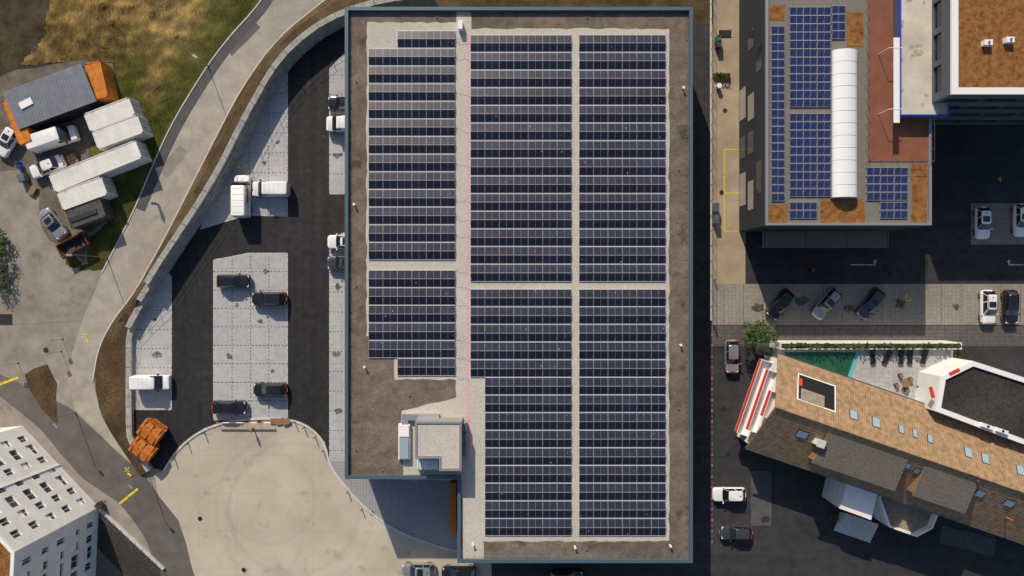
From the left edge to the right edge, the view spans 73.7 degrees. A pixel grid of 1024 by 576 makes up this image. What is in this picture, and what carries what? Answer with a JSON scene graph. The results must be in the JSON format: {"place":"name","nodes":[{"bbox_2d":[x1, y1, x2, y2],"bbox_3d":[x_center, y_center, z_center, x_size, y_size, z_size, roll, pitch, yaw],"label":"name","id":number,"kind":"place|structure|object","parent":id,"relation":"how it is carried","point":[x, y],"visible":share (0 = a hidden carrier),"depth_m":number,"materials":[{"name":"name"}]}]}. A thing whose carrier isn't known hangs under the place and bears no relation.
{"place":"outdoors","nodes":[
{"label":"outdoors","id":0,"kind":"place"},
{"bbox_2d":[0,0,46,75],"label":"yard soil","id":1,"kind":"structure","parent":0,"point":[22,26],"depth_m":89.98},
{"bbox_2d":[25,365,56,423],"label":"island","id":2,"kind":"structure","parent":0,"point":[41,382],"depth_m":89.94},
{"bbox_2d":[0,426,98,575],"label":"white building","id":3,"kind":"structure","parent":0,"point":[48,519],"depth_m":83.53,"materials":[{"name":"paint"}]},
{"bbox_2d":[0,170,101,323],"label":"yard road","id":4,"kind":"structure","parent":0,"point":[48,285],"depth_m":89.98,"materials":[{"name":"concrete"}]},
{"bbox_2d":[0,60,115,260],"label":"yard dirt","id":5,"kind":"structure","parent":0,"point":[46,194],"depth_m":89.98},
{"bbox_2d":[0,123,17,157],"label":"car","id":6,"kind":"object","parent":5,"relation":"on","point":[8,141],"visible":0.69,"depth_m":88.84,"materials":[{"name":"white paint"}]},
{"bbox_2d":[2,99,38,146],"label":"shipping container","id":7,"kind":"object","parent":5,"relation":"on","point":[22,135],"visible":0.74,"depth_m":87.43,"materials":[{"name":"orange metal"}]},
{"bbox_2d":[13,153,80,195],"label":"yard clutter","id":8,"kind":"object","parent":5,"relation":"on","point":[72,158],"visible":0.62,"depth_m":89.43,"materials":[{"name":"brown wood"}]},
{"bbox_2d":[29,154,66,178],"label":"car","id":9,"kind":"object","parent":5,"relation":"on","point":[42,169],"visible":1,"depth_m":89.05,"materials":[{"name":"white paint"}]},
{"bbox_2d":[25,125,80,153],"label":"van","id":10,"kind":"object","parent":5,"relation":"on","point":[46,140],"visible":0.98,"depth_m":87.88,"materials":[{"name":"white paint"}]},
{"bbox_2d":[37,207,68,239],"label":"car","id":11,"kind":"object","parent":5,"relation":"on","point":[53,224],"visible":1,"depth_m":89.05,"materials":[{"name":"grey paint"}]},
{"bbox_2d":[3,63,105,130],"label":"shed","id":12,"kind":"structure","parent":5,"relation":"on","point":[54,99],"depth_m":87.03,"materials":[{"name":"grey metal"}]},
{"bbox_2d":[56,176,117,210],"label":"shipping container","id":13,"kind":"object","parent":5,"relation":"on","point":[90,190],"visible":0.88,"depth_m":87.46,"materials":[{"name":"grey metal"}]},
{"bbox_2d":[65,198,115,229],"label":"dark container","id":14,"kind":"object","parent":5,"relation":"on","point":[105,210],"visible":1,"depth_m":87.56,"materials":[{"name":"grey metal"}]},
{"bbox_2d":[69,209,97,222],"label":"dark container rack","id":15,"kind":"object","parent":14,"relation":"on","point":[82,215],"visible":1,"depth_m":87.42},
{"bbox_2d":[48,140,151,192],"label":"shipping container","id":16,"kind":"object","parent":5,"relation":"on","point":[126,157],"visible":0.95,"depth_m":87.46,"materials":[{"name":"grey metal"}]},
{"bbox_2d":[84,61,118,104],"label":"shipping container","id":17,"kind":"object","parent":5,"relation":"on","point":[100,77],"visible":0.98,"depth_m":87.46,"materials":[{"name":"orange metal"}]},
{"bbox_2d":[0,375,193,575],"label":"road","id":18,"kind":"structure","parent":0,"point":[90,455],"depth_m":89.97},
{"bbox_2d":[21,0,259,270],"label":"field","id":19,"kind":"structure","parent":0,"point":[145,46],"depth_m":89.91,"materials":[{"name":"green plant"}]},
{"bbox_2d":[55,231,91,257],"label":"open skip","id":20,"kind":"object","parent":19,"relation":"on","point":[77,243],"visible":0.94,"depth_m":89.22,"materials":[{"name":"brown metal"}]},
{"bbox_2d":[84,97,144,131],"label":"container","id":21,"kind":"object","parent":19,"relation":"on","point":[113,112],"visible":0.85,"depth_m":87.46,"materials":[{"name":"grey metal"}]},
{"bbox_2d":[68,0,322,462],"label":"road","id":22,"kind":"structure","parent":0,"point":[137,246],"depth_m":89.98,"materials":[{"name":"concrete"}]},
{"bbox_2d":[161,145,187,178],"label":"patch","id":23,"kind":"object","parent":22,"relation":"on","point":[176,158],"visible":1,"depth_m":89.97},
{"bbox_2d":[136,0,272,211],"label":"sidewalk","id":24,"kind":"structure","parent":22,"relation":"on","point":[243,29],"depth_m":89.97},
{"bbox_2d":[92,0,324,380],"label":"road kerbs","id":25,"kind":"structure","parent":22,"relation":"on","point":[274,43],"depth_m":89.90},
{"bbox_2d":[230,23,259,55],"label":"patch","id":26,"kind":"object","parent":22,"relation":"on","point":[250,32],"visible":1,"depth_m":89.97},
{"bbox_2d":[95,0,368,475],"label":"embankment","id":27,"kind":"structure","parent":0,"point":[109,378],"depth_m":89.44,"materials":[{"name":"soil"}]},
{"bbox_2d":[1,0,1023,575],"bbox_3d":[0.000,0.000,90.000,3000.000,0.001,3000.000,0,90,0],"label":"ground","id":28,"kind":"structure","parent":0,"point":[799,534],"depth_m":90.00,"materials":[{"name":"asphalt"}]},
{"bbox_2d":[0,227,12,290],"bbox_3d":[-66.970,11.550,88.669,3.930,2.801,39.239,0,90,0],"label":"tree","id":29,"kind":"object","parent":28,"relation":"on","point":[2,242],"visible":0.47,"depth_m":88.88,"materials":[{"name":"green plant"}]},
{"bbox_2d":[0,220,161,553],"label":"ground","id":30,"kind":"structure","parent":28,"relation":"on","point":[24,345],"depth_m":90.00,"materials":[{"name":"concrete"}]},
{"bbox_2d":[94,500,104,509],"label":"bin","id":31,"kind":"object","parent":30,"relation":"on","point":[99,505],"visible":1,"depth_m":88.96,"materials":[{"name":"grey"}]},
{"bbox_2d":[96,508,164,572],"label":"wall","id":32,"kind":"structure","parent":30,"relation":"on","point":[132,539],"depth_m":89.65,"materials":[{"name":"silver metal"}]},
{"bbox_2d":[91,115,153,151],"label":"container pair","id":33,"kind":"object","parent":28,"relation":"on","point":[121,132],"visible":0.88,"depth_m":87.46,"materials":[{"name":"grey metal"}]},
{"bbox_2d":[97,511,159,575],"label":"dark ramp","id":34,"kind":"structure","parent":28,"relation":"on","point":[122,555],"depth_m":89.97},
{"bbox_2d":[96,548,123,575],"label":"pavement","id":35,"kind":"structure","parent":34,"relation":"on","point":[105,566],"depth_m":89.96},
{"bbox_2d":[134,27,344,470],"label":"asphalt lot","id":36,"kind":"structure","parent":28,"relation":"on","point":[315,218],"depth_m":90.00,"materials":[{"name":"asphalt"}]},
{"bbox_2d":[127,435,159,462],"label":"wooden crates","id":37,"kind":"object","parent":36,"relation":"on","point":[141,448],"visible":0.9,"depth_m":88.01,"materials":[{"name":"wood"}]},
{"bbox_2d":[135,418,167,445],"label":"wooden crates","id":38,"kind":"object","parent":36,"relation":"on","point":[152,431],"visible":1,"depth_m":88.03,"materials":[{"name":"wood"}]},
{"bbox_2d":[134,273,170,409],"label":"paved parking bays","id":39,"kind":"object","parent":36,"relation":"on","point":[147,361],"visible":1,"depth_m":89.99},
{"bbox_2d":[129,374,171,391],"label":"van","id":40,"kind":"object","parent":39,"relation":"on","point":[157,382],"visible":1,"depth_m":88.11,"materials":[{"name":"white paint"}]},
{"bbox_2d":[134,68,343,458],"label":"parking markings","id":41,"kind":"object","parent":36,"relation":"on","point":[250,287],"visible":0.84,"depth_m":89.98,"materials":[{"name":"white paint"}]},
{"bbox_2d":[200,74,286,228],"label":"paved parking bays","id":42,"kind":"object","parent":36,"relation":"on","point":[220,209],"visible":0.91,"depth_m":89.99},
{"bbox_2d":[231,175,251,217],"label":"truck","id":43,"kind":"object","parent":42,"relation":"on","point":[241,185],"visible":0.99,"depth_m":87.59,"materials":[{"name":"white paint"}]},
{"bbox_2d":[252,179,290,197],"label":"van","id":44,"kind":"object","parent":42,"relation":"on","point":[272,189],"visible":1,"depth_m":88.14,"materials":[{"name":"white paint"}]},
{"bbox_2d":[214,253,286,419],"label":"paved parking bays","id":45,"kind":"object","parent":36,"relation":"on","point":[232,326],"visible":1,"depth_m":89.99,"materials":[{"name":"concrete"}]},
{"bbox_2d":[212,400,247,415],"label":"car","id":46,"kind":"object","parent":45,"relation":"on","point":[229,406],"visible":1,"depth_m":88.88,"materials":[{"name":"black paint"}]},
{"bbox_2d":[216,273,251,288],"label":"car","id":47,"kind":"object","parent":45,"relation":"on","point":[239,280],"visible":1,"depth_m":88.90,"materials":[{"name":"black paint"}]},
{"bbox_2d":[252,290,286,306],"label":"car","id":48,"kind":"object","parent":45,"relation":"on","point":[260,298],"visible":1,"depth_m":88.80,"materials":[{"name":"black paint"}]},
{"bbox_2d":[253,382,287,398],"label":"car","id":49,"kind":"object","parent":45,"relation":"on","point":[261,389],"visible":1,"depth_m":88.92,"materials":[{"name":"black paint"}]},
{"bbox_2d":[190,80,325,404],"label":"lot drains","id":50,"kind":"object","parent":36,"relation":"on","point":[192,320],"visible":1,"depth_m":89.99,"materials":[{"name":"grey metal"}]},
{"bbox_2d":[330,233,344,460],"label":"paved parking bays","id":51,"kind":"object","parent":36,"relation":"on","point":[337,362],"visible":0.33,"depth_m":89.99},
{"bbox_2d":[327,233,344,249],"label":"car","id":52,"kind":"object","parent":51,"relation":"on","point":[336,241],"visible":0.49,"depth_m":89.05,"materials":[{"name":"white paint"}]},
{"bbox_2d":[327,255,344,270],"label":"car","id":53,"kind":"object","parent":51,"relation":"on","point":[336,262],"visible":0.49,"depth_m":89.05,"materials":[{"name":"grey paint"}]},
{"bbox_2d":[330,53,344,193],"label":"paved parking bays","id":54,"kind":"object","parent":36,"relation":"on","point":[337,142],"visible":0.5,"depth_m":89.99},
{"bbox_2d":[326,114,344,132],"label":"van","id":55,"kind":"object","parent":54,"relation":"on","point":[335,124],"visible":0.48,"depth_m":88.45,"materials":[{"name":"white paint"}]},
{"bbox_2d":[327,95,344,111],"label":"car","id":56,"kind":"object","parent":54,"relation":"on","point":[335,104],"visible":0.51,"depth_m":89.05,"materials":[{"name":"black paint"}]},
{"bbox_2d":[124,0,436,471],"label":"retaining wall","id":57,"kind":"structure","parent":28,"relation":"on","point":[291,57],"depth_m":88.59,"materials":[{"name":"concrete"}]},
{"bbox_2d":[154,420,491,575],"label":"apron","id":58,"kind":"object","parent":28,"relation":"on","point":[265,499],"visible":0.94,"depth_m":89.99,"materials":[{"name":"concrete"}]},
{"bbox_2d":[215,417,290,425],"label":"barrier","id":59,"kind":"object","parent":58,"relation":"on","point":[283,421],"visible":1,"depth_m":89.66,"materials":[{"name":"red"}]},
{"bbox_2d":[163,418,456,552],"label":"curved wall","id":60,"kind":"structure","parent":58,"relation":"on","point":[336,475],"depth_m":89.88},
{"bbox_2d":[401,562,435,575],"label":"car","id":61,"kind":"object","parent":58,"relation":"on","point":[418,569],"visible":1,"depth_m":89.00,"materials":[{"name":"grey paint"}]},
{"bbox_2d":[442,564,476,575],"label":"car","id":62,"kind":"object","parent":58,"relation":"on","point":[450,570],"visible":1,"depth_m":88.99,"materials":[{"name":"black paint"}]},
{"bbox_2d":[330,461,491,566],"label":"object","id":63,"kind":"object","parent":28,"relation":"on","point":[419,509],"visible":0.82,"depth_m":89.99,"materials":[{"name":"tile"}]},
{"bbox_2d":[450,481,456,533],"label":"orange screen","id":64,"kind":"object","parent":63,"relation":"on","point":[453,507],"visible":1,"depth_m":89.00,"materials":[{"name":"orange"}]},
{"bbox_2d":[0,108,916,571],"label":"manholes","id":65,"kind":"object","parent":28,"relation":"on","point":[4,318],"visible":0.83,"depth_m":89.95,"materials":[{"name":"grey metal"}]},
{"bbox_2d":[0,149,1021,503],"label":"marks","id":66,"kind":"object","parent":28,"relation":"on","point":[724,231],"visible":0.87,"depth_m":89.99,"materials":[{"name":"yellow paint"}]},
{"bbox_2d":[345,7,692,562],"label":"roof surface","id":67,"kind":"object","parent":28,"relation":"on","point":[381,400],"depth_m":81.45,"materials":[{"name":"concrete"}]},
{"bbox_2d":[398,413,466,470],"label":"roof housing","id":68,"kind":"object","parent":67,"relation":"on","point":[440,443],"visible":1,"depth_m":78.82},
{"bbox_2d":[353,20,684,548],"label":"roof vents","id":69,"kind":"object","parent":67,"relation":"on","point":[460,25],"visible":1,"depth_m":80.85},
{"bbox_2d":[153,140,957,521],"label":"oil stains","id":70,"kind":"object","parent":28,"relation":"on","point":[753,308],"visible":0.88,"depth_m":89.99,"materials":[{"name":"grey"}]},
{"bbox_2d":[549,568,582,575],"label":"car","id":71,"kind":"object","parent":28,"relation":"on","point":[574,572],"visible":1,"depth_m":89.05,"materials":[{"name":"black paint"}]},
{"bbox_2d":[436,0,709,23],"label":"ground strip","id":72,"kind":"object","parent":28,"relation":"on","point":[701,11],"visible":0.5,"depth_m":89.99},
{"bbox_2d":[710,0,713,320],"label":"curb","id":73,"kind":"structure","parent":28,"relation":"on","point":[711,159],"depth_m":89.85,"materials":[{"name":"concrete"}]},
{"bbox_2d":[712,486,745,503],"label":"car","id":74,"kind":"object","parent":28,"relation":"on","point":[736,493],"visible":1,"depth_m":88.93,"materials":[{"name":"white paint"}]},
{"bbox_2d":[713,0,744,283],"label":"sidewalk","id":75,"kind":"structure","parent":28,"relation":"on","point":[728,257],"depth_m":90.00,"materials":[{"name":"concrete"}]},
{"bbox_2d":[713,30,731,223],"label":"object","id":76,"kind":"object","parent":75,"relation":"on","point":[725,33],"visible":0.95,"depth_m":89.55,"materials":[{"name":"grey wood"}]},
{"bbox_2d":[724,340,740,372],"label":"car","id":77,"kind":"object","parent":28,"relation":"on","point":[731,363],"visible":1,"depth_m":88.91,"materials":[{"name":"grey paint"}]},
{"bbox_2d":[719,524,752,541],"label":"car","id":78,"kind":"object","parent":28,"relation":"on","point":[743,531],"visible":1,"depth_m":88.97,"materials":[{"name":"grey paint"}]},
{"bbox_2d":[751,471,771,525],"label":"patch","id":79,"kind":"object","parent":28,"relation":"on","point":[760,494],"visible":1,"depth_m":90.00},
{"bbox_2d":[756,231,888,247],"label":"canopy","id":80,"kind":"object","parent":28,"relation":"on","point":[825,239],"visible":1,"depth_m":87.00,"materials":[{"name":"grey"}]},
{"bbox_2d":[712,284,1023,324],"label":"parking area","id":81,"kind":"object","parent":28,"relation":"on","point":[886,312],"visible":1,"depth_m":89.99,"materials":[{"name":"concrete"}]},
{"bbox_2d":[765,288,794,320],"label":"car","id":82,"kind":"object","parent":81,"relation":"on","point":[779,304],"visible":1,"depth_m":88.95,"materials":[{"name":"black paint"}]},
{"bbox_2d":[810,287,842,319],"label":"car","id":83,"kind":"object","parent":81,"relation":"on","point":[826,303],"visible":1,"depth_m":88.85,"materials":[{"name":"grey paint"}]},
{"bbox_2d":[855,287,885,319],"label":"car","id":84,"kind":"object","parent":81,"relation":"on","point":[870,303],"visible":1,"depth_m":88.95,"materials":[{"name":"grey paint"}]},
{"bbox_2d":[978,290,997,323],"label":"car","id":85,"kind":"object","parent":81,"relation":"on","point":[988,303],"visible":1,"depth_m":88.99,"materials":[{"name":"white paint"}]},
{"bbox_2d":[1000,289,1020,324],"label":"car","id":86,"kind":"object","parent":81,"relation":"on","point":[1010,305],"visible":1,"depth_m":88.99,"materials":[{"name":"black paint"}]},
{"bbox_2d":[712,326,1023,345],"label":"sidewalk","id":87,"kind":"structure","parent":28,"relation":"on","point":[986,335],"depth_m":90.00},
{"bbox_2d":[740,319,778,349],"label":"tree","id":88,"kind":"object","parent":87,"relation":"on","point":[764,333],"visible":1,"depth_m":86.50,"materials":[{"name":"green plant"}]},
{"bbox_2d":[734,353,1023,544],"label":"house","id":89,"kind":"structure","parent":28,"relation":"on","point":[776,415],"depth_m":82.92,"materials":[{"name":"tile"}]},
{"bbox_2d":[808,433,907,490],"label":"dormer","id":90,"kind":"object","parent":89,"relation":"attached to","point":[860,461],"visible":0.9,"depth_m":81.29,"materials":[{"name":"grey"}]},
{"bbox_2d":[784,342,964,358],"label":"hedge","id":91,"kind":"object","parent":89,"relation":"on","point":[811,346],"depth_m":85.88,"materials":[{"name":"green plant"}]},
{"bbox_2d":[822,477,937,542],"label":"house bay","id":92,"kind":"object","parent":89,"relation":"attached to","point":[902,517],"visible":0.81,"depth_m":86.70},
{"bbox_2d":[795,373,1023,506],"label":"skylights","id":93,"kind":"object","parent":89,"relation":"in","point":[816,392],"visible":1,"depth_m":82.13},
{"bbox_2d":[906,466,977,513],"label":"dormer","id":94,"kind":"object","parent":89,"relation":"on","point":[942,488],"visible":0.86,"depth_m":81.28,"materials":[{"name":"grey"}]},
{"bbox_2d":[939,526,996,555],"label":"patch","id":95,"kind":"object","parent":28,"relation":"on","point":[976,543],"visible":1,"depth_m":90.00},
{"bbox_2d":[915,357,1023,443],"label":"house annex","id":96,"kind":"object","parent":28,"relation":"on","point":[982,396],"visible":0.96,"depth_m":82.78,"materials":[{"name":"paint"}]},
{"bbox_2d":[366,12,669,557],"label":"walkway","id":97,"kind":"structure","parent":0,"point":[467,402],"depth_m":81.44,"materials":[{"name":"concrete"}]},
{"bbox_2d":[455,44,470,455],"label":"roof cables","id":98,"kind":"object","parent":97,"relation":"on","point":[466,288],"visible":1,"depth_m":81.42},
{"bbox_2d":[368,31,665,535],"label":"solar panels","id":99,"kind":"object","parent":97,"relation":"on","point":[508,78],"visible":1,"depth_m":81.22,"materials":[{"name":"blue"}]},
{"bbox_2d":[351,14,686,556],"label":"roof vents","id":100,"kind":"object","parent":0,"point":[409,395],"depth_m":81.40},
{"bbox_2d":[739,0,931,231],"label":"building","id":101,"kind":"structure","parent":0,"point":[756,23],"depth_m":80.85,"materials":[{"name":"grey"}]},
{"bbox_2d":[769,5,784,20],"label":"green roof patch","id":102,"kind":"object","parent":101,"relation":"on","point":[776,12],"visible":1,"depth_m":80.82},
{"bbox_2d":[768,204,787,222],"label":"green roof patch","id":103,"kind":"object","parent":101,"relation":"on","point":[777,213],"visible":1,"depth_m":80.82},
{"bbox_2d":[771,6,907,217],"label":"solar panels","id":104,"kind":"object","parent":101,"relation":"on","point":[811,79],"visible":1,"depth_m":80.60,"materials":[{"name":"blue"}]},
{"bbox_2d":[820,198,864,222],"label":"green roof patch","id":105,"kind":"object","parent":101,"relation":"on","point":[840,210],"visible":1,"depth_m":80.82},
{"bbox_2d":[830,48,857,197],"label":"barrel skylight","id":106,"kind":"object","parent":101,"relation":"on","point":[844,123],"visible":1,"depth_m":79.84,"materials":[{"name":"grey"}]},
{"bbox_2d":[846,12,863,46],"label":"green roof patch","id":107,"kind":"object","parent":101,"relation":"on","point":[855,32],"visible":1,"depth_m":80.82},
{"bbox_2d":[878,37,902,122],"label":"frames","id":108,"kind":"structure","parent":101,"relation":"on","point":[896,47],"depth_m":78.50,"materials":[{"name":"white"}]},
{"bbox_2d":[865,0,934,162],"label":"deck","id":109,"kind":"structure","parent":101,"relation":"on","point":[901,141],"depth_m":80.73,"materials":[{"name":"red tile"}]},
{"bbox_2d":[911,163,927,222],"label":"green roof patch","id":110,"kind":"object","parent":101,"relation":"on","point":[919,183],"visible":1,"depth_m":80.82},
{"bbox_2d":[770,340,961,398],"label":"house terrace","id":111,"kind":"structure","parent":0,"point":[895,370],"depth_m":87.00,"materials":[{"name":"tile"}]},
{"bbox_2d":[893,0,1023,124],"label":"building","id":112,"kind":"structure","parent":0,"point":[961,62],"depth_m":77.08,"materials":[{"name":"white"}]},
{"bbox_2d":[971,203,1023,243],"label":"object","id":113,"kind":"object","parent":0,"point":[1000,233],"visible":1,"depth_m":90.00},
{"bbox_2d":[972,206,992,238],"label":"car","id":114,"kind":"object","parent":113,"relation":"on","point":[982,220],"visible":1,"depth_m":88.99,"materials":[{"name":"white paint"}]},
{"bbox_2d":[1011,203,1023,236],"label":"car","id":115,"kind":"object","parent":113,"relation":"on","point":[1017,211],"visible":1,"depth_m":89.05,"materials":[{"name":"white paint"}]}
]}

